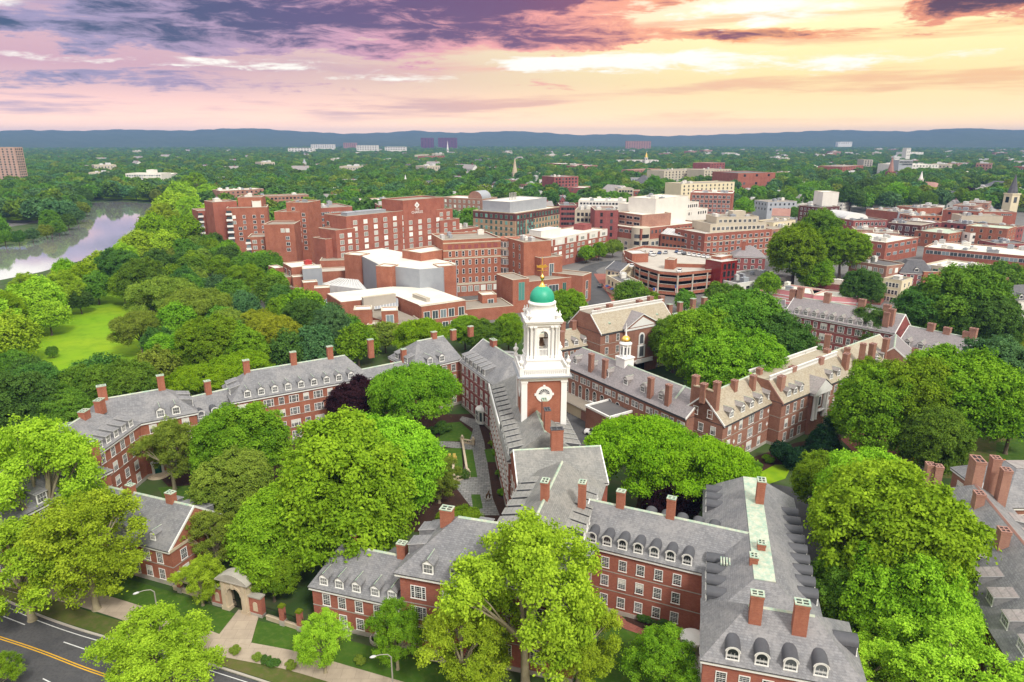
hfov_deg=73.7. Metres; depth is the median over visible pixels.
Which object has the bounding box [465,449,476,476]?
courtyard lawn
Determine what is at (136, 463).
window
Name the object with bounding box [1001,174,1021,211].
church steeple
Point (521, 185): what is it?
town building
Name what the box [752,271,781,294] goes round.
tree
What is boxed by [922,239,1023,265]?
brick building
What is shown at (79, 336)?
park lawn
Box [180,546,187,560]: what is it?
window
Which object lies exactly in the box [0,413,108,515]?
tree
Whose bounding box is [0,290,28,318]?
tree
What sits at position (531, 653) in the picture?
window
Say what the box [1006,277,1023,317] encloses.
clapboard house
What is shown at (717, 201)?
apartment building
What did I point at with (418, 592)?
window
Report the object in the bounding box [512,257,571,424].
bell tower
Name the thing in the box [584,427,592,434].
parked car
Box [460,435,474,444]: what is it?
terrace balustrade
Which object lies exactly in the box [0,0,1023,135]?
sky
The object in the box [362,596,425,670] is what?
tree
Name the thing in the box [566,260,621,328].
curved street
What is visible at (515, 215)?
office building
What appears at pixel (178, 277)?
tree
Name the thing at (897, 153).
building
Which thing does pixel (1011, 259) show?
window
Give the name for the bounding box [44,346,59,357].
tree
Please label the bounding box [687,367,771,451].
brick hall
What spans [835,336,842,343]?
window
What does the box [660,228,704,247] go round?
office building
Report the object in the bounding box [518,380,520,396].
fan window
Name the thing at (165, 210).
tree
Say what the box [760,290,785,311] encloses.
brick hall
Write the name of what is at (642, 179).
hip roofed hall
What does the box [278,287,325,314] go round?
tree
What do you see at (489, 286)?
window
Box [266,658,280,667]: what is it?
shrub
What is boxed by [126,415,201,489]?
tree
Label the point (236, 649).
shrub
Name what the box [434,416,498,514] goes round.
courtyard path
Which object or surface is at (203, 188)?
tree
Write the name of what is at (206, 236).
tree
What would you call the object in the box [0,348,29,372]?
tree
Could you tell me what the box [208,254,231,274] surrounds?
tree
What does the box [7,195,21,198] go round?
tree
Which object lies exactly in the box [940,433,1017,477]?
common lawn
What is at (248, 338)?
tree
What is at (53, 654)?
road marking
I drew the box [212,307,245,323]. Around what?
tree
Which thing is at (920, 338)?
brick hall
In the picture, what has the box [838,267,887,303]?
tree
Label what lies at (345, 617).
window
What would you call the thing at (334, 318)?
tree
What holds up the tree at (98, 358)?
on the ground at (302, 596)
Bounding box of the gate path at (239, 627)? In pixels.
[216,610,257,644]
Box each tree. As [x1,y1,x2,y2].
[0,188,13,195]
[0,214,11,232]
[0,230,12,246]
[0,281,53,307]
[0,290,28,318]
[0,295,25,319]
[0,307,46,352]
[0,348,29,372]
[0,370,61,432]
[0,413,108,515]
[0,511,85,622]
[0,650,26,681]
[6,271,35,288]
[6,486,153,611]
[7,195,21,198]
[7,355,57,371]
[10,229,27,244]
[11,361,72,385]
[15,180,36,186]
[21,274,69,306]
[24,227,39,242]
[25,300,72,335]
[35,383,93,423]
[36,224,54,238]
[37,209,62,224]
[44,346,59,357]
[46,269,86,307]
[49,219,67,235]
[50,257,77,279]
[54,362,127,401]
[60,213,77,229]
[63,352,123,371]
[66,206,86,222]
[66,290,94,313]
[67,262,97,291]
[75,186,93,200]
[75,195,85,202]
[75,202,90,212]
[80,199,92,207]
[80,269,110,304]
[80,599,227,681]
[81,250,101,270]
[92,246,140,276]
[102,241,139,255]
[105,271,125,302]
[105,357,157,395]
[106,309,163,352]
[113,256,166,297]
[117,227,155,256]
[121,274,197,312]
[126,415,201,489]
[128,188,138,200]
[132,211,165,233]
[135,342,183,384]
[138,325,173,349]
[140,277,157,313]
[142,248,172,266]
[142,330,193,365]
[144,202,180,222]
[148,229,181,249]
[149,189,161,198]
[151,189,190,217]
[152,297,197,331]
[158,285,233,317]
[159,212,206,238]
[159,247,175,255]
[163,179,200,198]
[163,262,180,275]
[164,361,226,394]
[165,553,225,605]
[167,274,198,288]
[168,264,199,277]
[170,250,185,267]
[171,238,195,252]
[172,196,204,214]
[173,313,238,365]
[176,256,210,275]
[179,249,209,273]
[180,172,207,193]
[180,509,238,561]
[182,271,204,288]
[184,443,274,514]
[185,401,294,475]
[186,234,199,242]
[187,204,204,216]
[187,266,207,279]
[192,245,212,254]
[194,247,213,263]
[195,233,217,244]
[196,184,217,192]
[197,236,219,249]
[203,274,227,288]
[204,349,275,384]
[205,305,229,317]
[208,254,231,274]
[210,232,223,243]
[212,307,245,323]
[213,243,240,265]
[214,239,240,255]
[214,277,252,293]
[219,323,272,360]
[220,476,325,589]
[225,263,265,291]
[229,290,261,312]
[230,249,259,267]
[240,307,276,329]
[240,547,301,602]
[252,250,264,255]
[252,273,290,303]
[254,250,283,273]
[255,314,302,351]
[264,283,292,307]
[265,268,289,287]
[265,294,285,315]
[268,326,308,365]
[272,404,422,571]
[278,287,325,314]
[281,297,324,325]
[291,606,353,673]
[296,323,337,360]
[309,304,351,355]
[322,302,345,313]
[322,374,384,420]
[333,322,382,366]
[335,195,346,199]
[341,410,448,513]
[347,313,360,323]
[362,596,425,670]
[365,360,464,422]
[370,320,397,352]
[391,317,453,349]
[413,604,515,681]
[427,504,609,681]
[433,454,464,503]
[435,503,483,518]
[447,315,477,349]
[466,318,501,347]
[494,311,523,350]
[515,177,529,184]
[536,600,622,681]
[553,287,588,324]
[578,245,594,262]
[584,413,698,508]
[592,242,607,259]
[605,239,623,257]
[611,278,649,301]
[618,621,700,681]
[639,432,765,516]
[639,478,702,519]
[643,174,664,188]
[646,291,659,299]
[647,313,676,372]
[657,305,739,377]
[673,288,696,310]
[679,326,791,388]
[696,286,786,336]
[703,281,732,299]
[729,283,744,294]
[733,195,755,213]
[747,184,767,196]
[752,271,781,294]
[752,308,822,355]
[753,194,768,202]
[763,221,828,284]
[769,439,806,469]
[784,186,797,196]
[788,177,803,186]
[789,448,836,503]
[790,206,798,217]
[796,257,834,287]
[799,415,842,452]
[801,205,846,246]
[802,181,820,189]
[803,455,1001,602]
[806,443,901,514]
[810,551,911,634]
[821,227,873,278]
[824,360,919,454]
[829,179,844,186]
[836,535,987,669]
[837,182,868,211]
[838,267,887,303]
[851,355,889,369]
[852,302,884,339]
[852,628,910,681]
[853,177,878,187]
[862,184,887,207]
[865,355,961,459]
[869,608,1023,681]
[875,176,895,184]
[881,181,910,207]
[889,404,977,475]
[890,281,957,331]
[897,166,916,174]
[897,185,923,205]
[902,342,1023,442]
[914,262,1021,333]
[916,189,938,203]
[937,185,954,190]
[947,292,1023,344]
[954,187,968,200]
[957,333,1023,374]
[959,190,978,202]
[978,185,990,192]
[984,409,1023,454]
[986,259,1023,284]
[989,191,1003,208]
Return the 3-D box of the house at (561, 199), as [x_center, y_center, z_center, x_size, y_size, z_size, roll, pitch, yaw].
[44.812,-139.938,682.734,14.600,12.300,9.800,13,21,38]
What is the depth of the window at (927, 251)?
363.83 m
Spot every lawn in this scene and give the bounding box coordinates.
[3,293,144,371]
[50,574,488,681]
[93,195,156,199]
[158,485,227,511]
[439,422,471,440]
[445,448,462,469]
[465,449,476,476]
[471,494,482,509]
[484,448,495,461]
[588,627,696,681]
[761,465,788,483]
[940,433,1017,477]
[996,438,1023,459]
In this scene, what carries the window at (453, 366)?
in the brick wing at (439, 350)
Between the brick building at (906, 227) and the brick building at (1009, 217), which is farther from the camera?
the brick building at (1009, 217)
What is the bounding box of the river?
[0,201,152,279]
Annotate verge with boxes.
[0,589,326,681]
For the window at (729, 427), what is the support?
in the brick hall at (734, 412)
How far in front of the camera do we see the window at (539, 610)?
83.53 m
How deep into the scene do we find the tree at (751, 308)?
175.40 m
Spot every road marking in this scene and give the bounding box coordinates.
[0,636,104,673]
[0,639,105,676]
[10,608,245,681]
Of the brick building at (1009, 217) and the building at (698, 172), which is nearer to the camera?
the brick building at (1009, 217)
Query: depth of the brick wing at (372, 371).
164.94 m
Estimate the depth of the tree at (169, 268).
287.99 m
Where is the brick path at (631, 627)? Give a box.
[613,613,679,639]
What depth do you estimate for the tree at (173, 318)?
213.16 m
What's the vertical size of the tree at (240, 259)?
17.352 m
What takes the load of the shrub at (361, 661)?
on the front lawn at (272, 634)
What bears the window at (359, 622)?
in the brick wing at (354, 591)
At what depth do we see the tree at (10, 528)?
90.56 m
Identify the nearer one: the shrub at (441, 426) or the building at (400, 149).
the shrub at (441, 426)
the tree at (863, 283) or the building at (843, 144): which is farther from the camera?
the building at (843, 144)
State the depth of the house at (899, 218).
487.95 m
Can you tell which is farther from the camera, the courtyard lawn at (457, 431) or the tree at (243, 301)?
the tree at (243, 301)
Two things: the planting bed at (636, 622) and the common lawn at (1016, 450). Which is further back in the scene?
the common lawn at (1016, 450)
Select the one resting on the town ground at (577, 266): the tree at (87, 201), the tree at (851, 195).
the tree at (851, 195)
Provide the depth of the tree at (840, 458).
106.86 m
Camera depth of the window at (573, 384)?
172.70 m
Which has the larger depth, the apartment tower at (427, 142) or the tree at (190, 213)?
the apartment tower at (427, 142)
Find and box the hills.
[0,128,1023,148]
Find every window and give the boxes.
[101,453,106,464]
[110,445,116,457]
[113,460,118,471]
[115,474,121,485]
[120,439,125,450]
[122,453,128,464]
[125,467,130,478]
[129,432,134,442]
[134,459,139,470]
[136,472,141,482]
[143,548,150,560]
[146,564,153,576]
[149,424,156,433]
[156,552,163,564]
[158,568,166,579]
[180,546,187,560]
[181,417,189,424]
[263,399,273,407]
[278,397,284,404]
[289,394,298,402]
[290,406,299,414]
[291,418,300,426]
[292,430,300,437]
[303,392,308,399]
[304,404,309,411]
[313,389,322,397]
[314,402,323,409]
[315,413,324,420]
[322,593,330,606]
[337,597,346,610]
[339,614,347,627]
[354,600,363,613]
[356,618,364,631]
[373,604,380,616]
[386,315,393,322]
[410,584,426,600]
[411,605,426,620]
[424,311,429,317]
[432,310,438,318]
[440,309,446,317]
[442,321,448,327]
[448,308,454,316]
[451,363,455,370]
[458,306,463,314]
[474,285,478,290]
[475,405,484,424]
[487,284,491,289]
[508,644,511,658]
[518,282,524,300]
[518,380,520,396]
[529,649,545,665]
[534,385,553,401]
[534,608,545,621]
[548,284,558,290]
[549,263,553,275]
[571,382,574,394]
[578,385,581,398]
[585,388,588,401]
[592,391,595,401]
[600,574,608,586]
[600,592,607,604]
[601,556,609,568]
[605,335,608,342]
[616,597,624,609]
[617,578,625,590]
[618,560,626,572]
[633,601,642,614]
[634,582,643,595]
[635,564,644,577]
[651,606,659,619]
[652,587,661,599]
[653,569,662,581]
[669,611,678,623]
[670,592,679,604]
[672,573,681,586]
[697,422,703,431]
[710,426,715,435]
[715,670,726,681]
[727,425,731,435]
[737,433,741,443]
[738,675,750,681]
[739,419,742,429]
[745,440,751,450]
[747,427,752,438]
[748,414,753,424]
[783,418,787,428]
[785,404,789,414]
[789,428,793,437]
[793,401,796,411]
[798,412,801,421]
[800,398,803,408]
[819,333,824,339]
[820,323,826,329]
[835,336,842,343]
[837,326,844,332]
[854,329,861,336]
[926,250,933,253]
[949,252,957,255]
[956,480,963,486]
[958,253,965,256]
[966,254,974,257]
[974,254,982,258]
[983,255,991,259]
[991,256,999,259]
[1000,257,1008,260]
[1009,258,1017,261]
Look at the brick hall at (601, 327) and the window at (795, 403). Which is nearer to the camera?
the window at (795, 403)
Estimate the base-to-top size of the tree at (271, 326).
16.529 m
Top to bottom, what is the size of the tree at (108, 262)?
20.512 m
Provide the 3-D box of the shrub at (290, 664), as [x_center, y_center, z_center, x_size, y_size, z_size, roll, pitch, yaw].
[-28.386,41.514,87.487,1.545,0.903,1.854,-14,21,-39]
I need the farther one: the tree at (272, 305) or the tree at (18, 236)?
the tree at (18, 236)
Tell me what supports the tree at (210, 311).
on the ground at (302, 596)
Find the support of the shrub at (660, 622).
on the planting bed at (636, 622)
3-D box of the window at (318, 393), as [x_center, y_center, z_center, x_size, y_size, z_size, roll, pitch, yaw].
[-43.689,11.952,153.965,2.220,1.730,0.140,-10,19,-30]
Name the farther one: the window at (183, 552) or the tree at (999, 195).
the tree at (999, 195)
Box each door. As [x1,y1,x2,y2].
[150,462,164,473]
[581,410,585,420]
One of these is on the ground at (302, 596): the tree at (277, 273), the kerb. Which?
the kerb
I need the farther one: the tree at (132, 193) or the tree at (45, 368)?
the tree at (132, 193)
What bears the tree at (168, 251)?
on the ground at (302, 596)
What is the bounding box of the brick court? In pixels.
[841,431,899,456]
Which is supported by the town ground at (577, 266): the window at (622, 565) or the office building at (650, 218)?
the office building at (650, 218)
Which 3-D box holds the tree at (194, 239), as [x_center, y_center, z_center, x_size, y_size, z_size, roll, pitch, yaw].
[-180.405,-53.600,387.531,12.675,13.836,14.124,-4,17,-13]
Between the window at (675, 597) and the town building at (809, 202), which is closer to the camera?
the window at (675, 597)
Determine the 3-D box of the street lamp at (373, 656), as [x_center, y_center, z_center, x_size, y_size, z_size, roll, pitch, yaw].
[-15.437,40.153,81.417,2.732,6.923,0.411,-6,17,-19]
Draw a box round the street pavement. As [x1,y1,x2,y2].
[594,274,616,303]
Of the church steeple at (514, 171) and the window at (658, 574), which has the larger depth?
the church steeple at (514, 171)
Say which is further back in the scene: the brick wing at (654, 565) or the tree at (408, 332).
the tree at (408, 332)
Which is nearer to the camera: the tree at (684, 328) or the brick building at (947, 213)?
the tree at (684, 328)
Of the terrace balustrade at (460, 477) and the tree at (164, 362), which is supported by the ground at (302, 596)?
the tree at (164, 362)
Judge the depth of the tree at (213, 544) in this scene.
104.32 m
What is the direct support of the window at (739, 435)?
in the brick hall at (734, 412)
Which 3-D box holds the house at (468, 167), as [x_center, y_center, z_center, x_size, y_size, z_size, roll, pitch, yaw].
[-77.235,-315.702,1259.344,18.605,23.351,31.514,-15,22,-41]
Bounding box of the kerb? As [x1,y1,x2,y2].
[1,597,268,681]
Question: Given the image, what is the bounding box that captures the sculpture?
[484,490,490,500]
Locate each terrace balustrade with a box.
[453,469,470,481]
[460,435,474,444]
[461,435,467,475]
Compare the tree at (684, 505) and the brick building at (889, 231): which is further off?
the brick building at (889, 231)
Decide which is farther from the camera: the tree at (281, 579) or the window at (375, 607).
the tree at (281, 579)
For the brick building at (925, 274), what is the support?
on the town ground at (577, 266)
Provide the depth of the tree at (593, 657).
81.64 m
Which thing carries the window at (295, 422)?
in the brick wing at (295, 391)
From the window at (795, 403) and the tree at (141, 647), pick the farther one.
the window at (795, 403)
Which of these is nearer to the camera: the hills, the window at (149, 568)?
the window at (149, 568)
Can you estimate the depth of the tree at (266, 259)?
317.09 m
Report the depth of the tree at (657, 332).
193.15 m
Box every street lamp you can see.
[133,589,156,604]
[369,654,393,681]
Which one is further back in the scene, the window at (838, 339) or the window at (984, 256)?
the window at (984, 256)
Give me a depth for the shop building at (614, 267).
314.28 m
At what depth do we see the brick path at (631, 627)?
94.92 m
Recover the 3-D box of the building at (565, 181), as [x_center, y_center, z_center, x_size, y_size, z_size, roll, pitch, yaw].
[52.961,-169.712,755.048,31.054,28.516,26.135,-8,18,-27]
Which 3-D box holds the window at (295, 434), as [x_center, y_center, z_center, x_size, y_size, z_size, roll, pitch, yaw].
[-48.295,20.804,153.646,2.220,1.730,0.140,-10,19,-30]
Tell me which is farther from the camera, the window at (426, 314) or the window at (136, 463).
the window at (426, 314)
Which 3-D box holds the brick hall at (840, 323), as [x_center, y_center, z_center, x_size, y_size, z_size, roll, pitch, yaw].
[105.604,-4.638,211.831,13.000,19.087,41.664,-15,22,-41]
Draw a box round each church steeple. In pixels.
[512,159,516,176]
[885,157,895,174]
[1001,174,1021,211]
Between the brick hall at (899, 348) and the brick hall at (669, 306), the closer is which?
the brick hall at (899, 348)
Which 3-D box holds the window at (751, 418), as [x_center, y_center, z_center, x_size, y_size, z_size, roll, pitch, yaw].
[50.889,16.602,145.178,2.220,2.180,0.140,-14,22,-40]
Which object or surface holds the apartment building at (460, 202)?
on the town ground at (577, 266)
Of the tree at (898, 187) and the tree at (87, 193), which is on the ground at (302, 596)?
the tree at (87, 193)
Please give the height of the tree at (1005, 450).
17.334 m
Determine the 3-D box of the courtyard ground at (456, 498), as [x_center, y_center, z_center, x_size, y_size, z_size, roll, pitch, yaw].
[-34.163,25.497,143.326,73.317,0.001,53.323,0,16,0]
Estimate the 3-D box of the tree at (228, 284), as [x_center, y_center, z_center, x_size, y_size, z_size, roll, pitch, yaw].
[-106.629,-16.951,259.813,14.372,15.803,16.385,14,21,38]
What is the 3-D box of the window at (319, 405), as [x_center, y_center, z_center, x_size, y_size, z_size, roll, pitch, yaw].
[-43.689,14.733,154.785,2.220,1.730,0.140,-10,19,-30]
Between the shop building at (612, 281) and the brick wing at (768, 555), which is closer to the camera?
the brick wing at (768, 555)
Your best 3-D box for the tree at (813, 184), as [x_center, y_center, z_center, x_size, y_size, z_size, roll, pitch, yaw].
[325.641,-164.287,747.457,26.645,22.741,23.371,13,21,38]
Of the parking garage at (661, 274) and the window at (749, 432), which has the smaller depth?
the window at (749, 432)
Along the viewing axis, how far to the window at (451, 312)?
242.57 m
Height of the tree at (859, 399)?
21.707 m
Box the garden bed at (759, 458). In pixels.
[752,434,840,470]
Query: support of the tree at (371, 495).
on the ground at (302, 596)
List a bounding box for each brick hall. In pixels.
[523,320,587,358]
[564,324,694,431]
[568,295,670,370]
[666,296,707,314]
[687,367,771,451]
[747,346,849,444]
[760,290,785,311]
[786,333,866,361]
[787,287,910,350]
[831,334,890,373]
[882,308,978,352]
[886,334,918,364]
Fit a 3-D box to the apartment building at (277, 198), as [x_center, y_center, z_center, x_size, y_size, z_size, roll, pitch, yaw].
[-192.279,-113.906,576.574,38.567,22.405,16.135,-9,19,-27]
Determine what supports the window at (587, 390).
in the brick hall at (619, 385)
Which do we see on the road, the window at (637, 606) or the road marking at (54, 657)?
the road marking at (54, 657)
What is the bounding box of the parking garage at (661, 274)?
[622,245,737,295]
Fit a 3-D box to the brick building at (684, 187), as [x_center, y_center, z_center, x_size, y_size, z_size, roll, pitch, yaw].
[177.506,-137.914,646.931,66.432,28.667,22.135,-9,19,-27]
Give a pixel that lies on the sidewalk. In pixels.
(120, 608)
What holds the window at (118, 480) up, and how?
in the brick wing at (117, 435)
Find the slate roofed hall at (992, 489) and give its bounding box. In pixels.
[922,454,1023,681]
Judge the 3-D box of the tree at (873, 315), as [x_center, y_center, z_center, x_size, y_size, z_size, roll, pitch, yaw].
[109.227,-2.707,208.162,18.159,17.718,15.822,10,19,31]
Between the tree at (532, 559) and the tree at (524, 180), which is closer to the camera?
the tree at (532, 559)
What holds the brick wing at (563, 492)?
on the ground at (302, 596)
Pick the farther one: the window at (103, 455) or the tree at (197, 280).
the tree at (197, 280)
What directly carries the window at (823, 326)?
in the brick hall at (840, 323)
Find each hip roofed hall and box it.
[603,184,625,191]
[635,175,647,183]
[771,208,790,218]
[927,182,938,186]
[985,181,1004,185]
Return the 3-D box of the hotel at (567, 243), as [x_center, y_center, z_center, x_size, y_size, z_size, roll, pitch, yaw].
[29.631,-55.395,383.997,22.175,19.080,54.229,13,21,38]
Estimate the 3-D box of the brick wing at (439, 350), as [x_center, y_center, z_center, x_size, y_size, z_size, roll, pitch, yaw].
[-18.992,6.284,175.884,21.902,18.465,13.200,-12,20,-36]
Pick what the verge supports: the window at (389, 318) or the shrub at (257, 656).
the shrub at (257, 656)
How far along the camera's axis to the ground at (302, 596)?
131.16 m
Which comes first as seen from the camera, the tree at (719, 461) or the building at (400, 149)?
the tree at (719, 461)
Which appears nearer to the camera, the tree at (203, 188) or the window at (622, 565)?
the window at (622, 565)
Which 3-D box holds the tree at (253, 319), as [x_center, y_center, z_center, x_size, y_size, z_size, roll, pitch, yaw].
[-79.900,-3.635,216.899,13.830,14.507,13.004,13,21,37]
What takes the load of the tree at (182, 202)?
on the ground at (302, 596)
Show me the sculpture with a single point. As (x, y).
(486, 498)
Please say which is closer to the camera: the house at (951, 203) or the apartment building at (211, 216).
the apartment building at (211, 216)
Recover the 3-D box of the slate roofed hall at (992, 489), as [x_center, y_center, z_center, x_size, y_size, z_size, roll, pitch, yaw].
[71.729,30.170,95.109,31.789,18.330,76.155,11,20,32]
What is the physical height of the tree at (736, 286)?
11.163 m
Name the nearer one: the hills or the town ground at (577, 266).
the town ground at (577, 266)
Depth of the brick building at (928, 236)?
429.68 m
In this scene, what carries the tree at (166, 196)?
on the ground at (302, 596)
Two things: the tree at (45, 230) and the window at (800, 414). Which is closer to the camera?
the window at (800, 414)
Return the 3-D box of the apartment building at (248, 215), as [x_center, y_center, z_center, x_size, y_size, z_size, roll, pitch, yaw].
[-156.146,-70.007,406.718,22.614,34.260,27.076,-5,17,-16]
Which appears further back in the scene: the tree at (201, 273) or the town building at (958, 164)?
the town building at (958, 164)
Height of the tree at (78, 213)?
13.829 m
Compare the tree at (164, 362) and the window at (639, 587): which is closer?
the window at (639, 587)
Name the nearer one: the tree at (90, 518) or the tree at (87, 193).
the tree at (90, 518)
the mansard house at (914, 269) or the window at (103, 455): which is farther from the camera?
the mansard house at (914, 269)
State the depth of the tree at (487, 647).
78.97 m
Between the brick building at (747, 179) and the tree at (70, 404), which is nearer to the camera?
the tree at (70, 404)
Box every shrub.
[228,644,241,654]
[251,651,262,661]
[260,654,271,664]
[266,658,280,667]
[284,659,296,670]
[354,654,365,665]
[425,426,438,435]
[434,420,452,433]
[497,488,503,495]
[636,614,655,623]
[656,618,673,627]
[753,460,762,468]
[762,454,774,462]
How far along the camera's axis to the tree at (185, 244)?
357.92 m
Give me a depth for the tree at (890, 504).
86.07 m
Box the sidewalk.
[44,581,401,681]
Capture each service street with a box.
[566,412,811,513]
[799,511,955,681]
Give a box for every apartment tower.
[0,147,27,178]
[421,138,433,147]
[438,138,456,147]
[625,141,650,148]
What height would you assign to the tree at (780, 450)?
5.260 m
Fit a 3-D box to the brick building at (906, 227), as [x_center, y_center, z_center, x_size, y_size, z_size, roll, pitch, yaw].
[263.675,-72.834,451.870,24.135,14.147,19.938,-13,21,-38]
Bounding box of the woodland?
[0,145,1023,225]
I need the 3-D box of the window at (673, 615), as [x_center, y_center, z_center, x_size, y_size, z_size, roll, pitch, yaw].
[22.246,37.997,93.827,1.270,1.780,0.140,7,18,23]
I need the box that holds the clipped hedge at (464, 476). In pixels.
[447,469,469,478]
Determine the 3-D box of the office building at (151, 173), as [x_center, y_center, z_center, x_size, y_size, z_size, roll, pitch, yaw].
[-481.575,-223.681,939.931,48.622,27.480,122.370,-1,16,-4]
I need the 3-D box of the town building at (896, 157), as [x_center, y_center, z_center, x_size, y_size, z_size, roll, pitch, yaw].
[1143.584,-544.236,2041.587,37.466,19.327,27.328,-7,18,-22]
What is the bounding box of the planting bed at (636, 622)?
[625,617,657,629]
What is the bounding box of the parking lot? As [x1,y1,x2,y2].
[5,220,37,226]
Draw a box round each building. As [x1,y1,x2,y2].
[88,170,105,173]
[92,163,115,169]
[125,169,176,180]
[192,197,236,239]
[212,187,263,199]
[226,193,269,254]
[246,199,321,262]
[255,160,274,164]
[260,192,308,202]
[268,248,467,327]
[288,148,315,151]
[311,144,335,148]
[321,201,351,226]
[339,164,362,170]
[343,143,356,147]
[356,145,378,150]
[375,201,381,208]
[385,147,406,151]
[402,229,550,296]
[416,164,439,170]
[418,155,444,157]
[444,190,496,213]
[466,253,591,319]
[473,192,559,236]
[519,181,540,186]
[542,174,577,187]
[547,162,586,164]
[558,202,575,227]
[566,164,597,168]
[567,186,589,193]
[575,204,590,223]
[578,196,626,208]
[590,205,618,242]
[605,261,637,284]
[605,272,637,293]
[615,186,633,196]
[616,159,658,162]
[617,193,707,251]
[621,168,657,172]
[633,189,639,196]
[647,168,691,179]
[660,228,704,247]
[665,180,734,198]
[675,210,771,254]
[686,167,730,176]
[690,190,733,213]
[693,162,724,168]
[712,171,775,188]
[723,269,791,291]
[753,197,796,218]
[760,218,795,225]
[766,223,787,237]
[773,281,856,305]
[797,201,812,207]
[797,204,839,223]
[804,278,842,289]
[813,191,838,205]
[818,164,862,171]
[827,151,840,153]
[831,210,887,229]
[835,142,851,146]
[838,200,850,211]
[848,255,904,281]
[852,225,890,231]
[857,159,872,166]
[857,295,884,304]
[861,232,918,260]
[865,207,898,221]
[873,229,899,234]
[877,163,938,172]
[883,274,912,301]
[888,220,934,235]
[890,156,900,161]
[893,160,912,170]
[896,152,923,155]
[897,205,942,214]
[897,209,916,217]
[899,211,941,221]
[901,148,910,158]
[903,218,941,226]
[914,227,964,246]
[921,202,944,212]
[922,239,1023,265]
[922,264,941,282]
[926,259,990,270]
[934,162,951,168]
[941,206,983,221]
[941,219,1023,240]
[947,162,962,166]
[951,212,1002,223]
[951,229,975,243]
[953,201,982,208]
[965,223,1016,243]
[969,198,991,208]
[976,161,992,170]
[977,208,1016,224]
[979,238,1023,247]
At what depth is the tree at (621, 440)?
117.84 m
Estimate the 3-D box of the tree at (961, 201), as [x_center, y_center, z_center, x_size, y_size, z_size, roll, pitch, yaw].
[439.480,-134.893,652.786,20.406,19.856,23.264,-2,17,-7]
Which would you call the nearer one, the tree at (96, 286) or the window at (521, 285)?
the window at (521, 285)
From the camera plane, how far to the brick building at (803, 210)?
521.61 m
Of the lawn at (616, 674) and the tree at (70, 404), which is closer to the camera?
the lawn at (616, 674)
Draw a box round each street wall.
[173,580,211,601]
[265,606,311,629]
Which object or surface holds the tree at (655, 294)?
on the town ground at (577, 266)
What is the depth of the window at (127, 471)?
129.87 m
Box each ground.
[0,198,1023,681]
[161,414,505,531]
[220,205,1023,332]
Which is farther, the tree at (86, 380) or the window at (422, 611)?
the tree at (86, 380)
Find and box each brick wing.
[0,397,148,488]
[0,438,113,593]
[90,374,202,479]
[105,482,222,585]
[192,379,230,422]
[221,338,374,439]
[307,533,407,645]
[362,348,413,417]
[388,325,473,411]
[393,504,593,681]
[459,338,519,429]
[488,375,580,506]
[497,461,605,541]
[510,426,608,501]
[588,488,748,629]
[697,588,866,681]
[699,476,822,629]
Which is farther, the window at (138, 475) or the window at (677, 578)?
the window at (138, 475)
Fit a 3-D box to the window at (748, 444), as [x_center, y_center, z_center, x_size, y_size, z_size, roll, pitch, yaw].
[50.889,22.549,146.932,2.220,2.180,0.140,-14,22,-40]
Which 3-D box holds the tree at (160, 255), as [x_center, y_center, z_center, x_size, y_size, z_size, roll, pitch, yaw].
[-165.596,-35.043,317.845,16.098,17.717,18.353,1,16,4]
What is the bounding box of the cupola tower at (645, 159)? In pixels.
[644,152,647,162]
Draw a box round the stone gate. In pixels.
[212,568,265,617]
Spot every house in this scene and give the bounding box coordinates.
[292,165,308,169]
[426,160,439,164]
[463,163,476,170]
[547,200,553,205]
[553,195,564,205]
[731,241,766,270]
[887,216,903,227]
[899,259,932,285]
[946,198,959,207]
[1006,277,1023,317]
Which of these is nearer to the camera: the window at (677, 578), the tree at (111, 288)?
the window at (677, 578)
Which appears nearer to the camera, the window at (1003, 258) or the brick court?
the brick court
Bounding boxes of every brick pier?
[177,571,183,592]
[277,603,286,626]
[295,608,303,631]
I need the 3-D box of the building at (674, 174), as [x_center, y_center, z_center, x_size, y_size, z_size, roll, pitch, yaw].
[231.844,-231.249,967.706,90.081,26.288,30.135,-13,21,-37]
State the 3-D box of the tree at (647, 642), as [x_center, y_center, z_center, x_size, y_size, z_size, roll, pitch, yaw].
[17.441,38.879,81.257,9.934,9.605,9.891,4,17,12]
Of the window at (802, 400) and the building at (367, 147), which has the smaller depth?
the window at (802, 400)
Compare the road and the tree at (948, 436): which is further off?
the tree at (948, 436)
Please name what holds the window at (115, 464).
in the brick wing at (117, 435)
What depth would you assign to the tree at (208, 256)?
329.70 m
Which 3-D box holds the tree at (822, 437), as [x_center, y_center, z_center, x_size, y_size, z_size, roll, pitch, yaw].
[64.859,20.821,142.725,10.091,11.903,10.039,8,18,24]
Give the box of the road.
[0,601,257,681]
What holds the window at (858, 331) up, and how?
in the brick hall at (840, 323)
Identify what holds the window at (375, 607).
in the brick wing at (354, 591)
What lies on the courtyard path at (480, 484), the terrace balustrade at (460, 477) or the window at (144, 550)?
the terrace balustrade at (460, 477)
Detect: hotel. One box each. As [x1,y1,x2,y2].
[313,195,478,263]
[519,223,607,265]
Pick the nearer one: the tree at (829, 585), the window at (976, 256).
the tree at (829, 585)
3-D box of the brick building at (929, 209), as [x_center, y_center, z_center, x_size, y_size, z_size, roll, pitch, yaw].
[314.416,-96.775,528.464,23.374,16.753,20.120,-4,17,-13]
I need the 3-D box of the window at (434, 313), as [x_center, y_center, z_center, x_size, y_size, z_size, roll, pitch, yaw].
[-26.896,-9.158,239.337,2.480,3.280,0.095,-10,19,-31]
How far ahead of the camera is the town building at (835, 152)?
2545.06 m
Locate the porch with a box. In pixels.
[680,628,699,668]

